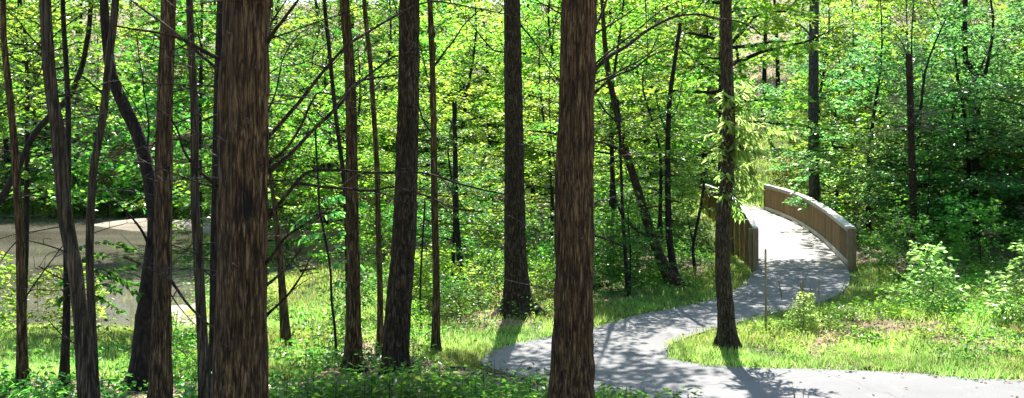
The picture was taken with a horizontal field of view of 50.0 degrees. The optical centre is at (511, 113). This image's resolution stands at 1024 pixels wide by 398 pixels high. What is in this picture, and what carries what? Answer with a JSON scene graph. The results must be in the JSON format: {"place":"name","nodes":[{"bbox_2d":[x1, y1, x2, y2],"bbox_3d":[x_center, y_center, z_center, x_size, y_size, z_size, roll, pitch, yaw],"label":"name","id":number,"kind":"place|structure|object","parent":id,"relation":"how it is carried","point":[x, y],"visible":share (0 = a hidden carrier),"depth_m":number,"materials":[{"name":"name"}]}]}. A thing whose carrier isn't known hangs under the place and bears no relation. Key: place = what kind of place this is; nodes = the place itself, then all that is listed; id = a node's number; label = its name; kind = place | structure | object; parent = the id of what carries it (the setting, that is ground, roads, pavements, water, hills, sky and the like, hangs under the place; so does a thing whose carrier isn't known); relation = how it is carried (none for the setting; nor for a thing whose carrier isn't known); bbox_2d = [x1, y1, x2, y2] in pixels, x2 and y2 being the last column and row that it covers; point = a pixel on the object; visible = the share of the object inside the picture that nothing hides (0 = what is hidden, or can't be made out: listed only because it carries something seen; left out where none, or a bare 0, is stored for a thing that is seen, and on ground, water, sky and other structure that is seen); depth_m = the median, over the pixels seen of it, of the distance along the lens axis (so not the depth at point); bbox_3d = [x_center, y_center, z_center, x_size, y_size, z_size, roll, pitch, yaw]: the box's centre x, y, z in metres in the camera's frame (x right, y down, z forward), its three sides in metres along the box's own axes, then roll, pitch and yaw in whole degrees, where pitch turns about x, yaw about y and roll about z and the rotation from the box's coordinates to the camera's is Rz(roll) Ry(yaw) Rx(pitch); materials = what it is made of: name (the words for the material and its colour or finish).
{"place":"outdoors","nodes":[
{"label":"outdoors","id":0,"kind":"place"},
{"bbox_2d":[0,213,382,328],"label":"water","id":1,"kind":"structure","parent":0,"point":[126,301],"depth_m":39.90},
{"bbox_2d":[0,0,1023,397],"bbox_3d":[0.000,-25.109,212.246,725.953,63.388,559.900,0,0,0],"label":"ground","id":2,"kind":"structure","parent":0,"point":[860,252],"depth_m":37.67,"materials":[{"name":"green plant"}]},
{"bbox_2d":[0,251,49,330],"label":"shrub","id":3,"kind":"object","parent":2,"relation":"on","point":[9,268],"visible":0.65,"depth_m":23.70,"materials":[{"name":"green plant"}]},
{"bbox_2d":[0,0,94,391],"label":"slender tree","id":4,"kind":"object","parent":2,"relation":"on","point":[22,361],"visible":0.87,"depth_m":13.96,"materials":[{"name":"brown plant"}]},
{"bbox_2d":[0,0,112,206],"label":"broadleaf tree","id":5,"kind":"object","parent":2,"relation":"on","point":[18,33],"visible":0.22,"depth_m":59.02,"materials":[{"name":"green plant"}]},
{"bbox_2d":[1,52,132,204],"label":"broadleaf tree","id":6,"kind":"object","parent":2,"relation":"on","point":[43,132],"visible":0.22,"depth_m":58.89,"materials":[{"name":"green plant"}]},
{"bbox_2d":[27,262,115,329],"bbox_3d":[-9.710,4.329,24.491,1.994,2.098,2.119,0,0,22],"label":"shrub","id":7,"kind":"object","parent":2,"relation":"on","point":[47,300],"visible":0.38,"depth_m":24.22,"materials":[{"name":"green plant"}]},
{"bbox_2d":[0,0,158,205],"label":"broadleaf tree","id":8,"kind":"object","parent":2,"relation":"on","point":[40,126],"visible":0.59,"depth_m":16.01,"materials":[{"name":"green plant"}]},
{"bbox_2d":[0,0,173,397],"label":"cedar tree","id":9,"kind":"object","parent":2,"relation":"on","point":[86,383],"visible":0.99,"depth_m":10.95,"materials":[{"name":"brown plant"}]},
{"bbox_2d":[42,5,132,210],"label":"conifer tree","id":10,"kind":"object","parent":2,"relation":"on","point":[95,118],"visible":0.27,"depth_m":58.54,"materials":[{"name":"green plant"}]},
{"bbox_2d":[0,0,176,309],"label":"broadleaf tree","id":11,"kind":"object","parent":2,"relation":"on","point":[25,174],"visible":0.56,"depth_m":21.69,"materials":[{"name":"green plant"}]},
{"bbox_2d":[52,0,144,388],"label":"slender tree","id":12,"kind":"object","parent":2,"relation":"on","point":[64,364],"visible":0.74,"depth_m":14.56,"materials":[{"name":"green plant"}]},
{"bbox_2d":[17,0,180,397],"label":"slender tree","id":13,"kind":"object","parent":2,"relation":"on","point":[90,213],"visible":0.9,"depth_m":11.96,"materials":[{"name":"brown plant"}]},
{"bbox_2d":[78,0,157,391],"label":"broadleaf tree","id":14,"kind":"object","parent":2,"relation":"on","point":[139,364],"visible":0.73,"depth_m":14.40,"materials":[{"name":"brown plant"}]},
{"bbox_2d":[99,0,217,397],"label":"slender tree","id":15,"kind":"object","parent":2,"relation":"on","point":[204,373],"visible":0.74,"depth_m":12.46,"materials":[{"name":"brown plant"}]},
{"bbox_2d":[109,0,213,157],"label":"broadleaf tree","id":16,"kind":"object","parent":2,"relation":"on","point":[122,30],"visible":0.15,"depth_m":62.84,"materials":[{"name":"green plant"}]},
{"bbox_2d":[105,0,221,397],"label":"cedar tree","id":17,"kind":"object","parent":2,"relation":"on","point":[160,382],"visible":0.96,"depth_m":10.93,"materials":[{"name":"brown plant"}]},
{"bbox_2d":[123,1,222,370],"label":"slender tree","id":18,"kind":"object","parent":2,"relation":"on","point":[213,233],"visible":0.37,"depth_m":14.45,"materials":[{"name":"brown plant"}]},
{"bbox_2d":[172,312,208,375],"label":"shrub","id":19,"kind":"object","parent":2,"relation":"on","point":[179,353],"visible":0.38,"depth_m":15.71,"materials":[{"name":"green plant"}]},
{"bbox_2d":[88,0,331,242],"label":"broadleaf tree","id":20,"kind":"object","parent":2,"relation":"on","point":[207,36],"visible":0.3,"depth_m":23.00,"materials":[{"name":"green plant"}]},
{"bbox_2d":[99,0,327,209],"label":"broadleaf tree","id":21,"kind":"object","parent":2,"relation":"on","point":[271,144],"visible":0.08,"depth_m":43.73,"materials":[{"name":"green plant"}]},
{"bbox_2d":[173,12,345,264],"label":"broadleaf tree","id":22,"kind":"object","parent":2,"relation":"on","point":[270,226],"visible":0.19,"depth_m":40.71,"materials":[{"name":"green plant"}]},
{"bbox_2d":[185,0,338,205],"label":"broadleaf tree","id":23,"kind":"object","parent":2,"relation":"on","point":[296,33],"visible":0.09,"depth_m":55.49,"materials":[{"name":"green plant"}]},
{"bbox_2d":[268,156,292,347],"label":"sapling","id":24,"kind":"object","parent":2,"relation":"on","point":[287,329],"visible":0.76,"depth_m":18.97,"materials":[{"name":"brown wood"}]},
{"bbox_2d":[82,0,539,397],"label":"cedar tree","id":25,"kind":"object","parent":2,"relation":"on","point":[240,359],"visible":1,"depth_m":7.86,"materials":[{"name":"brown plant"}]},
{"bbox_2d":[271,0,373,329],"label":"slender tree","id":26,"kind":"object","parent":2,"relation":"on","point":[335,114],"visible":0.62,"depth_m":19.97,"materials":[{"name":"brown plant"}]},
{"bbox_2d":[269,22,379,215],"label":"broadleaf tree","id":27,"kind":"object","parent":2,"relation":"on","point":[305,51],"visible":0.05,"depth_m":51.03,"materials":[{"name":"green plant"}]},
{"bbox_2d":[270,2,380,198],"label":"broadleaf tree","id":28,"kind":"object","parent":2,"relation":"on","point":[321,45],"visible":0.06,"depth_m":55.09,"materials":[{"name":"green plant"}]},
{"bbox_2d":[274,0,378,167],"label":"broadleaf tree","id":29,"kind":"object","parent":2,"relation":"on","point":[298,44],"visible":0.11,"depth_m":65.26,"materials":[{"name":"green plant"}]},
{"bbox_2d":[290,125,367,361],"bbox_3d":[-2.817,2.207,17.148,1.150,4.045,0.954,0,0,0],"label":"sapling","id":30,"kind":"object","parent":2,"relation":"on","point":[329,200],"visible":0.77,"depth_m":17.27,"materials":[{"name":"green plant"}]},
{"bbox_2d":[268,22,395,225],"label":"broadleaf tree","id":31,"kind":"object","parent":2,"relation":"on","point":[329,133],"visible":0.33,"depth_m":43.43,"materials":[{"name":"green plant"}]},
{"bbox_2d":[316,266,388,324],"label":"shrub","id":32,"kind":"object","parent":2,"relation":"on","point":[340,299],"visible":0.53,"depth_m":23.94,"materials":[{"name":"green plant"}]},
{"bbox_2d":[273,40,450,262],"bbox_3d":[-5.223,1.817,37.561,5.628,8.752,5.240,0,0,21],"label":"broadleaf tree","id":33,"kind":"object","parent":2,"relation":"on","point":[314,204],"visible":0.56,"depth_m":37.08,"materials":[{"name":"green plant"}]},
{"bbox_2d":[307,0,421,373],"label":"cedar tree","id":34,"kind":"object","parent":2,"relation":"on","point":[353,340],"visible":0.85,"depth_m":16.33,"materials":[{"name":"brown plant"}]},
{"bbox_2d":[316,0,436,355],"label":"slender tree","id":35,"kind":"object","parent":2,"relation":"on","point":[380,327],"visible":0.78,"depth_m":18.56,"materials":[{"name":"brown plant"}]},
{"bbox_2d":[340,199,421,265],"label":"shrub","id":36,"kind":"object","parent":2,"relation":"on","point":[373,232],"visible":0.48,"depth_m":32.40,"materials":[{"name":"green plant"}]},
{"bbox_2d":[308,0,462,208],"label":"broadleaf tree","id":37,"kind":"object","parent":2,"relation":"on","point":[377,36],"visible":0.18,"depth_m":48.77,"materials":[{"name":"green plant"}]},
{"bbox_2d":[315,0,475,168],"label":"broadleaf tree","id":38,"kind":"object","parent":2,"relation":"on","point":[358,15],"visible":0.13,"depth_m":54.65,"materials":[{"name":"green plant"}]},
{"bbox_2d":[378,0,419,378],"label":"oak tree","id":39,"kind":"object","parent":2,"relation":"on","point":[396,333],"visible":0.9,"depth_m":15.65,"materials":[{"name":"brown plant"}]},
{"bbox_2d":[315,13,502,221],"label":"broadleaf tree","id":40,"kind":"object","parent":2,"relation":"on","point":[425,79],"visible":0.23,"depth_m":44.04,"materials":[{"name":"green plant"}]},
{"bbox_2d":[381,199,474,280],"bbox_3d":[-2.161,3.567,29.006,2.686,2.645,2.303,0,0,27],"label":"shrub","id":41,"kind":"object","parent":2,"relation":"on","point":[417,233],"visible":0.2,"depth_m":28.84,"materials":[{"name":"green plant"}]},
{"bbox_2d":[326,41,535,260],"bbox_3d":[-2.335,1.351,33.482,5.567,7.603,5.761,0,0,39],"label":"broadleaf tree","id":42,"kind":"object","parent":2,"relation":"on","point":[383,126],"visible":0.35,"depth_m":33.25,"materials":[{"name":"green plant"}]},
{"bbox_2d":[387,0,489,353],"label":"slender tree","id":43,"kind":"object","parent":2,"relation":"on","point":[435,334],"visible":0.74,"depth_m":19.95,"materials":[{"name":"brown plant"}]},
{"bbox_2d":[376,0,503,195],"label":"broadleaf tree","id":44,"kind":"object","parent":2,"relation":"on","point":[479,71],"visible":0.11,"depth_m":55.52,"materials":[{"name":"green plant"}]},
{"bbox_2d":[338,0,557,239],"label":"broadleaf tree","id":45,"kind":"object","parent":2,"relation":"on","point":[480,110],"visible":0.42,"depth_m":40.60,"materials":[{"name":"green plant"}]},
{"bbox_2d":[411,242,487,311],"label":"shrub","id":46,"kind":"object","parent":2,"relation":"on","point":[428,259],"visible":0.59,"depth_m":24.91,"materials":[{"name":"green plant"}]},
{"bbox_2d":[385,98,529,292],"bbox_3d":[-1.381,2.158,28.053,3.504,5.120,3.626,0,0,-37],"label":"slender tree","id":47,"kind":"object","parent":2,"relation":"on","point":[454,230],"visible":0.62,"depth_m":27.51,"materials":[{"name":"green plant"}]},
{"bbox_2d":[427,269,495,324],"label":"shrub","id":48,"kind":"object","parent":2,"relation":"on","point":[448,298],"visible":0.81,"depth_m":23.11,"materials":[{"name":"green plant"}]},
{"bbox_2d":[387,0,547,190],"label":"broadleaf tree","id":49,"kind":"object","parent":2,"relation":"on","point":[443,11],"visible":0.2,"depth_m":51.01,"materials":[{"name":"green plant"}]},
{"bbox_2d":[380,0,597,213],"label":"broadleaf tree","id":50,"kind":"object","parent":2,"relation":"on","point":[488,67],"visible":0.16,"depth_m":45.34,"materials":[{"name":"green plant"}]},
{"bbox_2d":[455,201,539,267],"bbox_3d":[-0.604,3.641,30.566,2.493,2.468,2.346,0,0,-30],"label":"shrub","id":51,"kind":"object","parent":2,"relation":"on","point":[491,242],"visible":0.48,"depth_m":30.26,"materials":[{"name":"green plant"}]},
{"bbox_2d":[459,247,537,307],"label":"shrub","id":52,"kind":"object","parent":2,"relation":"on","point":[483,268],"visible":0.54,"depth_m":25.54,"materials":[{"name":"green plant"}]},
{"bbox_2d":[457,3,559,209],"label":"broadleaf tree","id":53,"kind":"object","parent":2,"relation":"on","point":[495,122],"visible":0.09,"depth_m":49.36,"materials":[{"name":"green plant"}]},
{"bbox_2d":[0,229,1023,397],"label":"undergrowth","id":54,"kind":"object","parent":2,"relation":"on","point":[428,385],"visible":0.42,"depth_m":16.46,"materials":[{"name":"green plant"}]},
{"bbox_2d":[0,0,1023,163],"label":"wood","id":55,"kind":"object","parent":2,"relation":"on","point":[899,3],"visible":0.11,"depth_m":73.38,"materials":[{"name":"green plant"}]},
{"bbox_2d":[465,0,558,319],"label":"broadleaf tree","id":56,"kind":"object","parent":2,"relation":"on","point":[515,262],"visible":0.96,"depth_m":23.80,"materials":[{"name":"brown plant"}]},
{"bbox_2d":[0,253,1023,397],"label":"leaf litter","id":57,"kind":"object","parent":2,"relation":"on","point":[318,377],"visible":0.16,"depth_m":20.18,"materials":[{"name":"green plant"}]},
{"bbox_2d":[525,205,554,280],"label":"shrub","id":58,"kind":"object","parent":2,"relation":"on","point":[545,228],"visible":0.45,"depth_m":29.33,"materials":[{"name":"green plant"}]},
{"bbox_2d":[528,258,554,296],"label":"shrub","id":59,"kind":"object","parent":2,"relation":"on","point":[547,263],"visible":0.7,"depth_m":26.57,"materials":[{"name":"green plant"}]},
{"bbox_2d":[460,0,627,196],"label":"broadleaf tree","id":60,"kind":"object","parent":2,"relation":"on","point":[536,26],"visible":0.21,"depth_m":43.52,"materials":[{"name":"green plant"}]},
{"bbox_2d":[460,38,656,259],"bbox_3d":[1.188,1.568,34.460,5.914,8.078,6.121,0,0,-6],"label":"broadleaf tree","id":61,"kind":"object","parent":2,"relation":"on","point":[527,164],"visible":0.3,"depth_m":34.08,"materials":[{"name":"green plant"}]},
{"bbox_2d":[457,0,694,250],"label":"broadleaf tree","id":62,"kind":"object","parent":2,"relation":"on","point":[536,154],"visible":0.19,"depth_m":39.41,"materials":[{"name":"green plant"}]},
{"bbox_2d":[536,203,647,284],"bbox_3d":[1.872,3.526,27.172,2.686,2.645,2.303,0,0,-9],"label":"shrub","id":63,"kind":"object","parent":2,"relation":"on","point":[599,221],"visible":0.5,"depth_m":27.07,"materials":[{"name":"green plant"}]},
{"bbox_2d":[546,181,656,268],"bbox_3d":[2.352,3.360,30.492,3.284,3.233,2.815,0,0,26],"label":"shrub","id":64,"kind":"object","parent":2,"relation":"on","point":[603,195],"visible":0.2,"depth_m":30.40,"materials":[{"name":"green plant"}]},
{"bbox_2d":[521,0,705,181],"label":"broadleaf tree","id":65,"kind":"object","parent":2,"relation":"on","point":[611,11],"visible":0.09,"depth_m":49.65,"materials":[{"name":"green plant"}]},
{"bbox_2d":[522,0,708,289],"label":"broadleaf tree","id":66,"kind":"object","parent":2,"relation":"on","point":[671,275],"visible":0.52,"depth_m":27.70,"materials":[{"name":"green plant"}]},
{"bbox_2d":[464,0,772,397],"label":"cedar tree","id":67,"kind":"object","parent":2,"relation":"on","point":[572,369],"visible":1,"depth_m":10.86,"materials":[{"name":"brown plant"}]},
{"bbox_2d":[594,100,681,297],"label":"slender tree","id":68,"kind":"object","parent":2,"relation":"on","point":[625,271],"visible":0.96,"depth_m":25.97,"materials":[{"name":"green plant"}]},
{"bbox_2d":[594,138,696,264],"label":"broadleaf tree","id":69,"kind":"object","parent":2,"relation":"on","point":[641,173],"visible":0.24,"depth_m":31.29,"materials":[{"name":"green plant"}]},
{"bbox_2d":[538,3,755,243],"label":"broadleaf tree","id":70,"kind":"object","parent":2,"relation":"on","point":[689,122],"visible":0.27,"depth_m":40.79,"materials":[{"name":"green plant"}]},
{"bbox_2d":[617,206,692,282],"bbox_3d":[3.510,3.573,28.366,2.047,2.351,2.388,0,0,19],"label":"shrub","id":71,"kind":"object","parent":2,"relation":"on","point":[675,242],"visible":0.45,"depth_m":28.43,"materials":[{"name":"green plant"}]},
{"bbox_2d":[594,2,717,208],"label":"broadleaf tree","id":72,"kind":"object","parent":2,"relation":"on","point":[689,50],"visible":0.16,"depth_m":46.17,"materials":[{"name":"green plant"}]},
{"bbox_2d":[594,23,738,275],"bbox_3d":[3.923,1.162,28.119,3.950,6.929,4.088,0,0,20],"label":"broadleaf tree","id":73,"kind":"object","parent":2,"relation":"on","point":[667,188],"visible":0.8,"depth_m":27.77,"materials":[{"name":"green plant"}]},
{"bbox_2d":[640,1,787,182],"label":"broadleaf tree","id":74,"kind":"object","parent":2,"relation":"on","point":[714,87],"visible":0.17,"depth_m":62.04,"materials":[{"name":"green plant"}]},
{"bbox_2d":[599,0,865,190],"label":"broadleaf tree","id":75,"kind":"object","parent":2,"relation":"on","point":[764,6],"visible":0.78,"depth_m":34.38,"materials":[{"name":"green plant"}]},
{"bbox_2d":[698,0,801,351],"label":"broadleaf tree","id":76,"kind":"object","parent":2,"relation":"on","point":[729,154],"visible":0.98,"depth_m":20.48,"materials":[{"name":"brown plant"}]},
{"bbox_2d":[700,184,855,270],"bbox_3d":[9.371,4.791,40.487,3.430,3.368,19.577,0,0,6],"label":"footbridge","id":77,"kind":"object","parent":2,"relation":"on","point":[785,242],"visible":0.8,"depth_m":36.13,"materials":[{"name":"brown wood"}]},
{"bbox_2d":[770,291,827,329],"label":"young shrub","id":78,"kind":"object","parent":2,"relation":"on","point":[809,301],"visible":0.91,"depth_m":22.20,"materials":[{"name":"green plant"}]},
{"bbox_2d":[786,1,819,236],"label":"broadleaf tree","id":79,"kind":"object","parent":2,"relation":"on","point":[813,117],"visible":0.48,"depth_m":41.84,"materials":[{"name":"grey plant"}]},
{"bbox_2d":[749,28,883,210],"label":"broadleaf tree","id":80,"kind":"object","parent":2,"relation":"on","point":[792,171],"visible":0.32,"depth_m":48.86,"materials":[{"name":"green plant"}]},
{"bbox_2d":[767,11,867,153],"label":"broadleaf tree","id":81,"kind":"object","parent":2,"relation":"on","point":[805,111],"visible":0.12,"depth_m":64.73,"materials":[{"name":"green plant"}]},
{"bbox_2d":[738,0,904,199],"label":"broadleaf tree","id":82,"kind":"object","parent":2,"relation":"on","point":[780,92],"visible":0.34,"depth_m":52.29,"materials":[{"name":"green plant"}]},
{"bbox_2d":[623,260,1023,358],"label":"weeds","id":83,"kind":"object","parent":2,"relation":"on","point":[895,309],"visible":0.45,"depth_m":23.91,"materials":[{"name":"green plant"}]},
{"bbox_2d":[820,157,897,246],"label":"sapling","id":84,"kind":"object","parent":2,"relation":"on","point":[839,186],"visible":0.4,"depth_m":41.55,"materials":[{"name":"green plant"}]},
{"bbox_2d":[780,0,943,194],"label":"broadleaf tree","id":85,"kind":"object","parent":2,"relation":"on","point":[853,14],"visible":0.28,"depth_m":54.66,"materials":[{"name":"green plant"}]},
{"bbox_2d":[770,0,984,245],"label":"broadleaf tree","id":86,"kind":"object","parent":2,"relation":"on","point":[858,56],"visible":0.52,"depth_m":40.42,"materials":[{"name":"green plant"}]},
{"bbox_2d":[820,62,982,240],"bbox_3d":[13.882,1.850,39.247,5.395,7.534,6.431,0,0,33],"label":"broadleaf tree","id":87,"kind":"object","parent":2,"relation":"on","point":[862,178],"visible":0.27,"depth_m":39.00,"materials":[{"name":"green plant"}]},
{"bbox_2d":[855,206,950,275],"bbox_3d":[10.822,3.672,29.828,2.388,2.351,2.047,0,0,-16],"label":"shrub","id":88,"kind":"object","parent":2,"relation":"on","point":[923,238],"visible":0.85,"depth_m":29.61,"materials":[{"name":"green plant"}]},
{"bbox_2d":[867,0,956,257],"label":"broadleaf tree","id":89,"kind":"object","parent":2,"relation":"on","point":[912,118],"visible":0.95,"depth_m":33.12,"materials":[{"name":"green plant"}]},
{"bbox_2d":[815,1,1008,230],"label":"broadleaf tree","id":90,"kind":"object","parent":2,"relation":"on","point":[887,41],"visible":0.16,"depth_m":42.76,"materials":[{"name":"green plant"}]},
{"bbox_2d":[845,61,992,244],"bbox_3d":[13.752,1.364,36.538,5.096,6.513,4.312,0,0,-3],"label":"broadleaf tree","id":91,"kind":"object","parent":2,"relation":"on","point":[894,178],"visible":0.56,"depth_m":36.18,"materials":[{"name":"green plant"}]},
{"bbox_2d":[876,240,969,307],"bbox_3d":[9.406,3.845,24.547,1.690,2.095,2.108,0,0,-13],"label":"young shrub","id":92,"kind":"object","parent":2,"relation":"on","point":[917,259],"visible":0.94,"depth_m":24.33,"materials":[{"name":"green plant"}]},
{"bbox_2d":[876,123,979,252],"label":"sapling","id":93,"kind":"object","parent":2,"relation":"on","point":[927,201],"visible":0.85,"depth_m":33.26,"materials":[{"name":"green plant"}]},
{"bbox_2d":[844,0,1023,244],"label":"broadleaf tree","id":94,"kind":"object","parent":2,"relation":"on","point":[974,161],"visible":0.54,"depth_m":36.08,"materials":[{"name":"green plant"}]},
{"bbox_2d":[858,0,1023,240],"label":"broadleaf tree","id":95,"kind":"object","parent":2,"relation":"on","point":[966,56],"visible":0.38,"depth_m":37.02,"materials":[{"name":"green plant"}]},
{"bbox_2d":[863,45,1023,241],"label":"broadleaf tree","id":96,"kind":"object","parent":2,"relation":"on","point":[952,118],"visible":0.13,"depth_m":39.88,"materials":[{"name":"green plant"}]},
{"bbox_2d":[878,0,1017,187],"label":"broadleaf tree","id":97,"kind":"object","parent":2,"relation":"on","point":[931,11],"visible":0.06,"depth_m":51.56,"materials":[{"name":"green plant"}]},
{"bbox_2d":[915,0,1023,241],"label":"broadleaf tree","id":98,"kind":"object","parent":2,"relation":"on","point":[1003,187],"visible":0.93,"depth_m":33.02,"materials":[{"name":"green plant"}]},
{"bbox_2d":[917,189,1023,270],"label":"shrub","id":99,"kind":"object","parent":2,"relation":"on","point":[970,224],"visible":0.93,"depth_m":30.05,"materials":[{"name":"green plant"}]},
{"bbox_2d":[917,31,1023,238],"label":"broadleaf tree","id":100,"kind":"object","parent":2,"relation":"on","point":[1009,156],"visible":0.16,"depth_m":38.70,"materials":[{"name":"green plant"}]},
{"bbox_2d":[927,2,1023,226],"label":"broadleaf tree","id":101,"kind":"object","parent":2,"relation":"on","point":[1012,109],"visible":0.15,"depth_m":41.59,"materials":[{"name":"green plant"}]},
{"bbox_2d":[976,239,1023,319],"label":"young shrub","id":102,"kind":"object","parent":2,"relation":"on","point":[996,310],"visible":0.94,"depth_m":22.91,"materials":[{"name":"green plant"}]},
{"bbox_2d":[279,191,1023,397],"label":"path","id":103,"kind":"structure","parent":0,"point":[628,355],"depth_m":18.91,"materials":[{"name":"grey asphalt"}]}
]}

